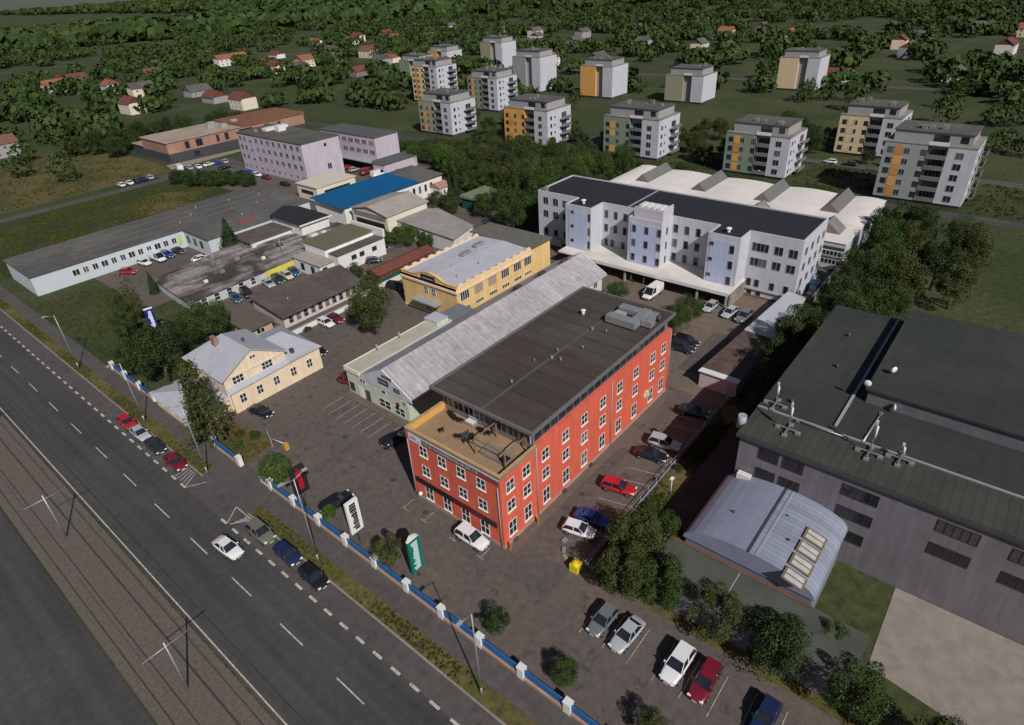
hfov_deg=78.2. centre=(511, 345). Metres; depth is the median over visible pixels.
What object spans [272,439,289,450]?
barrier
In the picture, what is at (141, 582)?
overhead wire
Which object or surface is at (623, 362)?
penthouse window
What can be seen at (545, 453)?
window
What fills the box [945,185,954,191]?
window
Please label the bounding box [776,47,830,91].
apartment block
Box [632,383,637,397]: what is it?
window
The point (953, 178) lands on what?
window
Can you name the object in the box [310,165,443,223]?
blue roof hall
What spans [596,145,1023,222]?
estate lawn
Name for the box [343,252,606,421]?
mint workshop
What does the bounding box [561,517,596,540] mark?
parked car
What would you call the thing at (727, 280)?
window
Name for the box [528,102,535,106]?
window
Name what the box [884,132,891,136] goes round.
window
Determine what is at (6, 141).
gabled house
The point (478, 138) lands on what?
broadleaf tree
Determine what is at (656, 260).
window
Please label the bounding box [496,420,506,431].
terrace window
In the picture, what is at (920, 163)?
window
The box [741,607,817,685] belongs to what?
broadleaf tree
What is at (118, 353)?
broadleaf tree
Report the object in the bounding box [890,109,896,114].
window
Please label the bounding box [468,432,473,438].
terrace chair
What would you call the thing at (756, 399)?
broadleaf tree
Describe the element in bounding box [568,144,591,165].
broadleaf tree
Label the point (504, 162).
broadleaf tree
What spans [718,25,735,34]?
gabled house
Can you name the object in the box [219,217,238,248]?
spruce tree
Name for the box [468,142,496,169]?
broadleaf tree
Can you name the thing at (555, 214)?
window
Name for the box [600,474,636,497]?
parked car
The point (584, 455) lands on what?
window
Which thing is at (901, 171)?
window
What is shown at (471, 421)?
garden sofa
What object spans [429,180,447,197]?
tiny white house
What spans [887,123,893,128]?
window
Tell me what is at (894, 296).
broadleaf tree
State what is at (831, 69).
gabled house
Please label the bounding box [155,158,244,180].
car park
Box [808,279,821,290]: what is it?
site container
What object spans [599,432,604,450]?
window
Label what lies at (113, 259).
window
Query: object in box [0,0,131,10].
sky
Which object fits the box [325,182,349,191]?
window
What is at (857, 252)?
broadleaf tree
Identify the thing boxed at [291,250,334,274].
beige flat annex
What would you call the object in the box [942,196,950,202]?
window
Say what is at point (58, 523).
tram mast
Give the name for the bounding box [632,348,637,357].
penthouse window
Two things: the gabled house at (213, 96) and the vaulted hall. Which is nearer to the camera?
the vaulted hall
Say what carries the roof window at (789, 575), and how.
in the vaulted hall
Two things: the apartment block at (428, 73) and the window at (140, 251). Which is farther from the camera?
the apartment block at (428, 73)
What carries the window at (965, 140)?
in the apartment block at (930, 163)
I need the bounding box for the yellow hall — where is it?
[400,222,552,312]
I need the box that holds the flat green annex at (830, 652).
[647,536,868,704]
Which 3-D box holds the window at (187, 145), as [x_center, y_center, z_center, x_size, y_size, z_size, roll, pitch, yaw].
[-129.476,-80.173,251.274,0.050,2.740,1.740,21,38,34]
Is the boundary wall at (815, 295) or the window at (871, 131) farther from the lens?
the window at (871, 131)
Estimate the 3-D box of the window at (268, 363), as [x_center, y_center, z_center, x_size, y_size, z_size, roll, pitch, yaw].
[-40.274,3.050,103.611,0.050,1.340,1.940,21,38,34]
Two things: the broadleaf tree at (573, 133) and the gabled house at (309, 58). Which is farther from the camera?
the gabled house at (309, 58)
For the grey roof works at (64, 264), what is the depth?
162.11 m
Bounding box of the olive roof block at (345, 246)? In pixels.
[302,220,386,267]
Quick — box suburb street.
[251,52,1019,94]
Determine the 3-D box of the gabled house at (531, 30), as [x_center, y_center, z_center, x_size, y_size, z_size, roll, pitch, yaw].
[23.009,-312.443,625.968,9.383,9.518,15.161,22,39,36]
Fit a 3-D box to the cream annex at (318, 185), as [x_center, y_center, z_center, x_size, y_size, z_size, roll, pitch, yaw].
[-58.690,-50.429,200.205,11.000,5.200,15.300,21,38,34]
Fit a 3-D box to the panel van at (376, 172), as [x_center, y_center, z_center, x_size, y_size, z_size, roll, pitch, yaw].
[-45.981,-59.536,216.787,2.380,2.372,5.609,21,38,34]
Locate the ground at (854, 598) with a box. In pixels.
[0,0,1023,724]
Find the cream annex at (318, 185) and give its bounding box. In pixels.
[295,171,355,202]
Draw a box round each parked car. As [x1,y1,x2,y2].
[116,182,125,186]
[116,412,136,430]
[118,267,137,274]
[124,180,133,184]
[128,423,150,442]
[132,178,140,182]
[136,257,151,266]
[139,176,147,181]
[144,435,166,455]
[145,174,153,179]
[160,249,174,258]
[162,451,187,472]
[170,246,185,254]
[191,254,208,261]
[194,164,201,168]
[203,162,214,166]
[211,534,243,560]
[218,165,230,169]
[220,159,228,163]
[229,291,242,303]
[242,169,253,172]
[247,403,273,419]
[251,171,261,176]
[261,174,271,179]
[261,278,275,287]
[270,272,284,284]
[272,539,302,567]
[279,180,290,186]
[280,269,293,279]
[287,266,300,276]
[297,562,329,591]
[317,316,334,328]
[317,489,353,514]
[318,346,327,355]
[326,312,344,323]
[336,372,348,384]
[344,164,353,169]
[348,167,359,171]
[365,256,382,264]
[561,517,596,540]
[573,506,610,529]
[586,601,619,637]
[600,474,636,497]
[608,613,646,653]
[633,445,668,464]
[673,332,700,346]
[677,403,709,419]
[687,656,724,704]
[703,299,718,312]
[721,305,738,318]
[748,692,783,724]
[823,158,836,163]
[842,160,858,166]
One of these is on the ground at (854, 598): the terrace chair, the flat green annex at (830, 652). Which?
the flat green annex at (830, 652)
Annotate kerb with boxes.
[0,309,202,475]
[247,513,505,724]
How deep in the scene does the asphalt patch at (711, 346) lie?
109.76 m
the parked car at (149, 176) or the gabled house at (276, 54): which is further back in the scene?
the gabled house at (276, 54)
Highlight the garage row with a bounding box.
[698,292,806,396]
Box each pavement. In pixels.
[0,285,229,467]
[261,494,581,724]
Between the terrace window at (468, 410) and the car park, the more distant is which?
the car park
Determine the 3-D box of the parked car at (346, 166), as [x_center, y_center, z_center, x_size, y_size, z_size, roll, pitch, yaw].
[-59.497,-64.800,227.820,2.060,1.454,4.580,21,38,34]
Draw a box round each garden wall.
[290,302,351,333]
[362,274,401,296]
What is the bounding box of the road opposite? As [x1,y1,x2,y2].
[0,509,154,724]
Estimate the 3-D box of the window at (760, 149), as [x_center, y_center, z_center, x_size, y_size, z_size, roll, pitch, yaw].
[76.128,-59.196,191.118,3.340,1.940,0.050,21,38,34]
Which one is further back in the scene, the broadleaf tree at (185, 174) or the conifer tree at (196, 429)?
the broadleaf tree at (185, 174)
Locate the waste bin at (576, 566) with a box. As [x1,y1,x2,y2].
[569,558,582,574]
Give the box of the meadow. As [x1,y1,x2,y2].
[0,183,231,277]
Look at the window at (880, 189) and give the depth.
171.23 m
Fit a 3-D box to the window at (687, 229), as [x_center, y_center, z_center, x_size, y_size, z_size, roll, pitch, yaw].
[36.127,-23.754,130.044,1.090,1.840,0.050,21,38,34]
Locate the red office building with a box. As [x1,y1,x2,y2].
[404,286,675,548]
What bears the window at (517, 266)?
in the yellow hall
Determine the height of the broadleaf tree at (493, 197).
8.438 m
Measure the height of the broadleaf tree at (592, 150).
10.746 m
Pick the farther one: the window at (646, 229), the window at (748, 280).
the window at (646, 229)
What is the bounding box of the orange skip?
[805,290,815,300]
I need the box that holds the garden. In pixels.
[434,175,476,199]
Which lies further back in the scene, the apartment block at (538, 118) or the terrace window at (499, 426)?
the apartment block at (538, 118)
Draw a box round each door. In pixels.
[358,386,364,397]
[365,390,371,401]
[726,384,733,396]
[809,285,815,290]
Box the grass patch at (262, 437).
[217,420,273,463]
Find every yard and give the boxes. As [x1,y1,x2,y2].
[95,163,844,724]
[868,587,1023,724]
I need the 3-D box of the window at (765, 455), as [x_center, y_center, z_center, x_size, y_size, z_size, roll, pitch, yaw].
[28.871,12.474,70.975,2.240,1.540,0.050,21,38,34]
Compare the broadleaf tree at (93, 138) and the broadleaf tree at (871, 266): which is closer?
the broadleaf tree at (871, 266)
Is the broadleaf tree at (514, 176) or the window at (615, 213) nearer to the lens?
the window at (615, 213)
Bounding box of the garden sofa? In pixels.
[464,415,476,426]
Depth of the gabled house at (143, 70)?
473.51 m
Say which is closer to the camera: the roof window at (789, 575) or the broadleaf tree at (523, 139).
the roof window at (789, 575)
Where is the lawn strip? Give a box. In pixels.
[585,394,889,724]
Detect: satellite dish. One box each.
[864,380,871,387]
[891,367,897,374]
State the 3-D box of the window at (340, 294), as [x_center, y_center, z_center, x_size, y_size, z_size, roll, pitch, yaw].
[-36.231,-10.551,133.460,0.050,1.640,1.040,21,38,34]
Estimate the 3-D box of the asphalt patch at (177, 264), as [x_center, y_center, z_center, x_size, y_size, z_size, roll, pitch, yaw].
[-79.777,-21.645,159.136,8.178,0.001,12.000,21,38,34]
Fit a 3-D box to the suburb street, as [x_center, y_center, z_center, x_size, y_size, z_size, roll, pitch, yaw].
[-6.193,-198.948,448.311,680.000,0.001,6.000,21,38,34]
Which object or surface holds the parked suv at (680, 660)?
on the yard at (463, 581)
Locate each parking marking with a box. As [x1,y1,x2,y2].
[230,165,723,559]
[579,600,787,724]
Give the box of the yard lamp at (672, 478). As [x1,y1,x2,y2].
[669,476,674,494]
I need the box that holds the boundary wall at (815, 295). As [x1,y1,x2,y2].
[810,244,858,304]
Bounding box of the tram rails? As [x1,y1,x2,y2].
[0,423,262,724]
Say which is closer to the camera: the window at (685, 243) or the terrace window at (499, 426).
the terrace window at (499, 426)
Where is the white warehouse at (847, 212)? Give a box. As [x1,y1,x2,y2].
[610,162,885,269]
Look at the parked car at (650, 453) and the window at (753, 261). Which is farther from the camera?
the window at (753, 261)
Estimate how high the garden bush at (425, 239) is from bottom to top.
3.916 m
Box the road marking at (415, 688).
[0,326,459,724]
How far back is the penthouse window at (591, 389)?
81.12 m
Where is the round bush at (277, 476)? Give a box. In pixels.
[256,451,290,483]
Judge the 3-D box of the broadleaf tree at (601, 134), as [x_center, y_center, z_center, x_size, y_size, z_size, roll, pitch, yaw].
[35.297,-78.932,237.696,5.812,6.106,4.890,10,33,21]
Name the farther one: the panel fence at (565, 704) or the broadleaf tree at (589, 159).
the broadleaf tree at (589, 159)
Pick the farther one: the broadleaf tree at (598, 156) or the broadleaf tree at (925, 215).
the broadleaf tree at (598, 156)
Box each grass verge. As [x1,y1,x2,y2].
[0,298,213,474]
[249,505,537,724]
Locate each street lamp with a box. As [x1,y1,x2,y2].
[41,315,79,367]
[106,363,145,421]
[165,405,207,473]
[277,467,319,561]
[455,613,482,695]
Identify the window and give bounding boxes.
[72,268,80,275]
[82,266,89,272]
[92,263,98,269]
[100,259,108,266]
[110,256,117,263]
[119,254,125,260]
[128,251,135,257]
[137,248,143,254]
[154,242,160,249]
[163,240,168,246]
[184,141,189,148]
[194,150,200,155]
[195,138,202,145]
[214,292,220,299]
[219,144,225,149]
[226,287,232,294]
[231,373,244,384]
[239,392,247,402]
[250,277,255,284]
[256,327,264,334]
[256,383,263,394]
[261,359,272,369]
[273,375,280,385]
[288,315,293,322]
[290,366,296,376]
[296,311,301,319]
[301,189,313,194]
[303,308,308,315]
[306,358,312,367]
[310,304,315,312]
[317,301,322,309]
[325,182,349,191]
[325,298,329,306]
[332,295,336,302]
[338,292,343,299]
[349,381,355,390]
[379,397,391,410]
[394,405,405,417]
[418,444,427,459]
[422,465,430,479]
[423,285,428,294]
[425,486,434,502]
[431,288,435,296]
[437,455,446,470]
[440,475,449,489]
[443,395,452,405]
[443,497,452,513]
[453,400,463,411]
[456,465,465,481]
[458,485,467,501]
[460,289,469,301]
[461,508,470,524]
[463,405,473,416]
[474,410,484,421]
[475,281,482,293]
[476,296,483,303]
[476,476,485,492]
[478,497,487,512]
[480,519,490,536]
[488,274,496,285]
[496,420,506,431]
[501,267,508,278]
[502,282,509,288]
[506,476,515,494]
[507,426,518,438]
[507,496,516,514]
[509,517,517,537]
[513,261,520,272]
[519,431,530,443]
[522,462,530,480]
[523,481,531,499]
[524,255,530,266]
[524,502,532,522]
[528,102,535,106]
[534,429,541,440]
[541,445,549,462]
[542,465,549,481]
[543,196,547,203]
[543,422,549,433]
[543,484,550,504]
[544,210,548,216]
[551,416,557,426]
[553,198,557,205]
[553,211,557,218]
[559,409,565,419]
[562,200,567,207]
[562,427,569,444]
[562,446,569,462]
[562,466,569,485]
[566,403,572,413]
[574,397,579,407]
[581,391,586,401]
[581,411,588,427]
[581,430,587,445]
[581,449,587,467]
[588,385,593,395]
[595,379,600,389]
[599,413,605,428]
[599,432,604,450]
[600,395,606,410]
[601,373,607,383]
[604,223,607,231]
[608,368,613,377]
[613,225,616,233]
[614,212,617,219]
[614,363,619,372]
[615,417,620,434]
[616,398,621,412]
[617,380,622,395]
[620,358,625,367]
[623,213,626,221]
[623,227,626,235]
[630,253,634,260]
[631,238,635,245]
[631,402,636,419]
[632,139,640,144]
[632,147,640,152]
[632,224,635,231]
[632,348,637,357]
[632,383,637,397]
[633,123,641,127]
[633,131,640,136]
[633,366,638,380]
[635,110,643,115]
[638,343,643,352]
[642,255,646,262]
[643,241,647,248]
[644,227,648,234]
[647,386,652,402]
[649,368,653,381]
[650,351,655,364]
[655,258,658,265]
[656,244,659,251]
[657,229,661,237]
[658,377,662,392]
[659,358,664,371]
[661,342,665,355]
[671,252,675,260]
[672,238,676,247]
[673,224,678,232]
[682,254,686,263]
[683,241,687,249]
[684,226,689,234]
[693,257,697,265]
[694,243,699,251]
[695,228,700,237]
[725,276,730,285]
[727,261,732,269]
[729,245,734,254]
[745,277,750,285]
[749,257,758,266]
[752,242,760,251]
[753,279,758,287]
[754,466,774,482]
[755,165,765,170]
[756,156,767,161]
[757,147,768,152]
[757,259,766,268]
[757,447,779,465]
[759,138,769,143]
[760,243,769,253]
[761,126,772,132]
[768,283,774,290]
[771,169,776,174]
[771,262,780,271]
[772,160,778,165]
[774,151,779,156]
[774,246,783,256]
[775,141,781,146]
[778,476,799,492]
[779,128,785,133]
[781,457,804,475]
[781,566,807,591]
[782,286,788,293]
[785,265,795,274]
[788,249,798,259]
[788,552,814,577]
[795,539,820,563]
[802,527,827,549]
[820,257,839,265]
[821,249,841,257]
[834,504,872,528]
[840,483,879,507]
[843,531,863,547]
[864,146,875,150]
[866,137,877,142]
[868,129,879,133]
[870,120,881,125]
[873,108,885,113]
[877,187,882,192]
[879,177,885,182]
[882,167,888,172]
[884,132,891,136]
[885,157,890,162]
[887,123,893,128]
[887,146,893,151]
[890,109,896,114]
[892,189,898,194]
[895,179,901,184]
[898,169,904,174]
[901,158,907,164]
[903,148,910,153]
[908,191,914,196]
[911,181,917,186]
[914,171,920,176]
[917,160,923,166]
[918,190,933,197]
[920,149,926,155]
[921,180,936,187]
[923,169,939,176]
[926,542,971,568]
[927,159,942,166]
[930,148,945,155]
[934,135,950,142]
[934,519,981,546]
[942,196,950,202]
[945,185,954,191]
[948,175,957,181]
[952,164,960,170]
[955,153,964,159]
[960,137,969,143]
[997,571,1023,592]
[1008,548,1023,565]
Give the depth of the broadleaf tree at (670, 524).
70.86 m
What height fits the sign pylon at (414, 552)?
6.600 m
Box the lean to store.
[396,208,473,249]
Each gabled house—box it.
[0,133,20,158]
[39,78,65,92]
[64,72,86,85]
[100,78,119,93]
[117,95,148,114]
[125,80,153,97]
[141,67,162,73]
[182,83,212,97]
[201,89,228,103]
[213,53,235,66]
[227,90,258,110]
[231,51,245,59]
[266,59,285,73]
[268,50,285,58]
[291,60,309,67]
[294,54,315,66]
[309,37,321,44]
[324,44,337,53]
[349,65,368,76]
[350,31,365,41]
[357,45,377,57]
[369,53,391,64]
[379,29,391,37]
[384,53,400,62]
[444,22,455,27]
[527,26,542,36]
[529,31,543,37]
[552,52,559,64]
[565,35,583,44]
[575,27,591,38]
[586,50,608,57]
[636,35,651,45]
[674,56,691,65]
[690,37,709,48]
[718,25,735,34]
[755,21,769,32]
[758,39,773,54]
[826,66,851,82]
[890,33,909,49]
[896,40,917,58]
[912,29,935,39]
[941,64,968,81]
[972,20,995,33]
[993,36,1019,54]
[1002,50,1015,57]
[1016,22,1023,36]
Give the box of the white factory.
[538,175,828,307]
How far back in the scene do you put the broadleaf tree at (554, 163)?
177.61 m
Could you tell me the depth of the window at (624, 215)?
138.26 m
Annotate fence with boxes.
[108,360,156,401]
[211,436,243,466]
[265,477,445,619]
[360,270,399,290]
[443,610,598,724]
[585,396,727,566]
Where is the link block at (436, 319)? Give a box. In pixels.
[424,312,447,326]
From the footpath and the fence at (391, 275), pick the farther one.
the fence at (391, 275)
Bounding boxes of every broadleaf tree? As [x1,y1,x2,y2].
[62,136,87,155]
[81,128,105,154]
[100,135,126,156]
[105,129,130,150]
[105,307,136,336]
[109,289,142,322]
[109,331,155,377]
[123,130,140,148]
[126,120,151,140]
[127,320,185,382]
[145,121,161,134]
[155,116,172,131]
[159,316,196,353]
[167,170,182,183]
[172,115,196,128]
[172,354,186,379]
[173,298,229,340]
[175,168,190,180]
[177,356,232,447]
[180,170,197,183]
[185,173,203,186]
[195,169,207,178]
[200,172,215,186]
[202,111,220,123]
[211,171,228,185]
[213,108,230,118]
[220,169,233,182]
[227,173,241,184]
[230,111,242,115]
[231,170,243,176]
[236,172,256,185]
[347,276,394,334]
[359,273,379,291]
[399,140,418,152]
[406,141,421,157]
[410,146,432,161]
[415,139,436,148]
[421,142,437,151]
[422,145,448,162]
[427,157,442,171]
[427,191,441,206]
[431,143,456,177]
[434,137,446,146]
[440,191,456,206]
[441,139,457,146]
[443,197,458,213]
[444,150,473,187]
[451,137,473,151]
[454,142,482,171]
[462,165,493,190]
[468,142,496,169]
[469,131,482,141]
[472,192,493,216]
[473,161,494,181]
[475,105,480,121]
[479,144,502,162]
[479,171,499,187]
[479,604,510,635]
[480,117,496,132]
[483,135,504,149]
[484,130,495,140]
[486,165,509,188]
[487,148,519,176]
[489,186,511,206]
[493,182,531,227]
[495,159,520,177]
[498,136,519,153]
[499,116,504,130]
[500,176,522,206]
[507,158,539,197]
[509,134,536,150]
[509,141,528,158]
[517,158,540,183]
[519,149,541,160]
[525,163,563,200]
[526,174,556,223]
[527,142,546,161]
[532,155,552,170]
[540,143,565,164]
[540,156,563,177]
[546,137,568,155]
[548,654,579,688]
[550,174,567,181]
[553,154,581,175]
[565,164,591,177]
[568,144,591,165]
[570,126,583,141]
[571,119,583,131]
[571,152,596,176]
[575,140,599,156]
[579,131,588,142]
[590,159,617,180]
[593,151,614,175]
[595,150,614,174]
[596,540,648,602]
[598,130,603,140]
[603,281,630,296]
[605,504,671,566]
[612,140,636,175]
[635,160,643,165]
[636,552,687,613]
[636,705,668,724]
[647,509,685,544]
[667,304,692,332]
[674,293,704,321]
[675,161,688,170]
[678,127,689,140]
[685,580,750,644]
[686,130,704,148]
[687,139,706,160]
[690,124,706,132]
[694,128,711,141]
[699,141,713,163]
[700,117,714,132]
[711,116,730,139]
[715,137,725,154]
[737,388,769,418]
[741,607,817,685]
[753,335,801,380]
[774,303,815,353]
[776,319,817,352]
[781,110,798,117]
[792,114,809,126]
[799,303,830,329]
[804,123,821,142]
[804,127,827,155]
[811,138,824,153]
[817,271,863,313]
[819,658,892,724]
[820,616,851,641]
[823,127,837,145]
[830,288,876,313]
[834,254,889,296]
[837,247,880,285]
[860,217,905,259]
[861,148,876,164]
[864,206,905,248]
[864,277,915,320]
[864,308,887,316]
[866,240,911,282]
[875,251,928,310]
[886,200,913,229]
[896,203,941,241]
[899,219,939,254]
[903,712,967,724]
[915,240,963,290]
[935,260,980,308]
[939,214,990,255]
[947,226,994,274]
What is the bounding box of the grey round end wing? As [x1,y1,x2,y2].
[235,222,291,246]
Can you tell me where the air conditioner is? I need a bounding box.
[736,470,751,479]
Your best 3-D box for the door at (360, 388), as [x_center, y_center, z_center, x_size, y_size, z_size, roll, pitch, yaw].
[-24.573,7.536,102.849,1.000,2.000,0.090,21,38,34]
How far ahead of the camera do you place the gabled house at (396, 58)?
499.02 m
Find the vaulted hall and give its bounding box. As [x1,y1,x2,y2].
[683,474,847,607]
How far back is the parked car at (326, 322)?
124.73 m
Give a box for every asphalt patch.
[166,252,206,268]
[305,438,362,477]
[328,490,389,536]
[348,447,413,487]
[353,312,389,327]
[502,548,569,600]
[544,447,628,528]
[545,536,597,568]
[648,407,671,430]
[677,332,733,374]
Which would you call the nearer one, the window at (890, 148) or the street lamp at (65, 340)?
the street lamp at (65, 340)
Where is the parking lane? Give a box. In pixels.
[0,310,501,724]
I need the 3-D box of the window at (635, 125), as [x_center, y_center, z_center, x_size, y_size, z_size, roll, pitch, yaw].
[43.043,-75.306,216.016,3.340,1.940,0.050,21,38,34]
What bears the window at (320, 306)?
in the brown roof shed at (290, 303)
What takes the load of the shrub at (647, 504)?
on the lawn strip
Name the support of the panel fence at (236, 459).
on the ground at (854, 598)
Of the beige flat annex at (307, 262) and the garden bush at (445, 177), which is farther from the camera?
the garden bush at (445, 177)
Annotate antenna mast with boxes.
[763,382,787,411]
[775,402,800,437]
[854,420,883,461]
[885,443,914,467]
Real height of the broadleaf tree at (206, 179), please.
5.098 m
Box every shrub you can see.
[232,428,244,437]
[233,439,241,447]
[249,430,259,439]
[642,501,656,510]
[674,464,683,472]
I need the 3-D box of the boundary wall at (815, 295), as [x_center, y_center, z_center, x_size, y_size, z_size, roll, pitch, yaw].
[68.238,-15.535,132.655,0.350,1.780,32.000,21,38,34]
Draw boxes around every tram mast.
[23,488,66,537]
[142,630,188,688]
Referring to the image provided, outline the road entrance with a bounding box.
[185,459,275,525]
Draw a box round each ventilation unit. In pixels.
[605,303,651,330]
[641,311,660,328]
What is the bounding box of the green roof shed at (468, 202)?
[460,185,498,211]
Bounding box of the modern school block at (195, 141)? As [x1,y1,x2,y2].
[131,107,305,162]
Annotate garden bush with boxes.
[322,504,336,520]
[344,261,364,276]
[370,531,404,567]
[384,230,394,242]
[387,221,418,244]
[418,232,433,246]
[444,175,452,184]
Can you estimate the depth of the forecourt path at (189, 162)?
252.10 m
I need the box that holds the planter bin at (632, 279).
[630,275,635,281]
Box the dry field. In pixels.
[0,146,170,213]
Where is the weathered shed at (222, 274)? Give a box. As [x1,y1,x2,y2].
[153,222,345,311]
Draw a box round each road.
[0,178,166,222]
[0,327,453,724]
[304,120,1023,229]
[802,158,1023,188]
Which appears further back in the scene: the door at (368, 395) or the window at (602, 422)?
the door at (368, 395)
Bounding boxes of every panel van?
[147,249,166,262]
[174,163,183,169]
[359,166,372,175]
[370,168,383,176]
[642,280,663,300]
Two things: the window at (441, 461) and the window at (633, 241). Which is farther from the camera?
the window at (633, 241)
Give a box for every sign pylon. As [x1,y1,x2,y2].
[143,307,158,326]
[287,462,308,505]
[343,496,363,540]
[406,533,423,575]
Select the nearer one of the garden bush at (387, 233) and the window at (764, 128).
the garden bush at (387, 233)
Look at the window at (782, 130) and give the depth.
185.83 m
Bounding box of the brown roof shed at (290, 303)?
[247,265,361,327]
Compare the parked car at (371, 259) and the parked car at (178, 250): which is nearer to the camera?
the parked car at (371, 259)
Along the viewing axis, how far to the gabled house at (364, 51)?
538.52 m
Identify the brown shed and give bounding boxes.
[231,302,273,334]
[365,245,435,281]
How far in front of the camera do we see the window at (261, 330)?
122.17 m
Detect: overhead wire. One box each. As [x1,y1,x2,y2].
[0,476,190,723]
[1,422,263,721]
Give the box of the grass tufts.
[0,146,1023,685]
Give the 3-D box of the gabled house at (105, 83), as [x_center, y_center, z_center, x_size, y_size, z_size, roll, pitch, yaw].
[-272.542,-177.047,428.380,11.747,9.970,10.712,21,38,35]
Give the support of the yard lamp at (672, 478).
on the lawn strip
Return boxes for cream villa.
[149,326,322,429]
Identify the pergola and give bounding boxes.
[473,421,526,468]
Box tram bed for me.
[0,414,277,724]
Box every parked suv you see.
[239,285,251,298]
[244,516,275,546]
[379,430,406,449]
[385,280,403,290]
[453,521,489,552]
[647,431,681,453]
[659,639,696,686]
[670,337,695,354]
[734,307,753,323]
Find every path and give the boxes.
[166,149,240,169]
[619,379,900,724]
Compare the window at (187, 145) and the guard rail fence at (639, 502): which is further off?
the window at (187, 145)
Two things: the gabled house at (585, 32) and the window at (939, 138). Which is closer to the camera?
the window at (939, 138)
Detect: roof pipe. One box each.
[796,419,848,439]
[861,412,882,442]
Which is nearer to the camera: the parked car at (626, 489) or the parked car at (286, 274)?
the parked car at (626, 489)
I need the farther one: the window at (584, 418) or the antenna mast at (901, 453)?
the window at (584, 418)
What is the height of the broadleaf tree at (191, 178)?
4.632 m
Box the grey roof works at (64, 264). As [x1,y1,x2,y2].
[2,187,310,295]
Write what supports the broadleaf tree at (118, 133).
on the dry field
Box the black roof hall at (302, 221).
[269,205,331,235]
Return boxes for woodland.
[0,0,1023,183]
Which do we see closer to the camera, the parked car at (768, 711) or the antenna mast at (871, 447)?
the parked car at (768, 711)
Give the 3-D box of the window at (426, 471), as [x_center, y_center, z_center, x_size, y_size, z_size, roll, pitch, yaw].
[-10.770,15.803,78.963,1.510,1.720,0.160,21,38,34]
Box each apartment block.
[399,52,432,76]
[410,56,457,101]
[418,88,476,136]
[428,44,461,56]
[467,65,517,112]
[480,35,515,69]
[504,93,571,147]
[512,46,556,92]
[580,56,627,99]
[603,99,681,160]
[664,63,717,104]
[722,114,809,180]
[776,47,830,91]
[833,97,913,158]
[873,119,989,209]
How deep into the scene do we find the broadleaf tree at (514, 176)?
174.11 m
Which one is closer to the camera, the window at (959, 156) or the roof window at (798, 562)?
the roof window at (798, 562)
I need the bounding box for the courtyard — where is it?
[596,264,774,404]
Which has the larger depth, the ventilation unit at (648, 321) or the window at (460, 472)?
the ventilation unit at (648, 321)
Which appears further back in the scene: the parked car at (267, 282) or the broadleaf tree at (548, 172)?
the broadleaf tree at (548, 172)
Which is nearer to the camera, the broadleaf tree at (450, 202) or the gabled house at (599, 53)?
the broadleaf tree at (450, 202)
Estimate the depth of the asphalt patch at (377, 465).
88.43 m
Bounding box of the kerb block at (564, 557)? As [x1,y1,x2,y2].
[561,554,567,560]
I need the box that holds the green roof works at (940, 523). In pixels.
[734,305,1023,644]
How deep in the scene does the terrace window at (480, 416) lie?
78.07 m
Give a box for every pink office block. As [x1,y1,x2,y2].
[235,123,344,180]
[319,123,417,172]
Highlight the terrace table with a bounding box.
[461,432,468,437]
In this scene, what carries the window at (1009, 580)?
in the green roof works at (940, 523)
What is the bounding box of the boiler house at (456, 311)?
[441,303,472,320]
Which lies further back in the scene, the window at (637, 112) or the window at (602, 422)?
the window at (637, 112)
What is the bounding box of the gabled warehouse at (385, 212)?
[349,191,428,235]
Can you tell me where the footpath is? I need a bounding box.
[343,389,673,553]
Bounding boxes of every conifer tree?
[147,272,160,294]
[178,366,212,436]
[447,173,453,205]
[452,167,461,201]

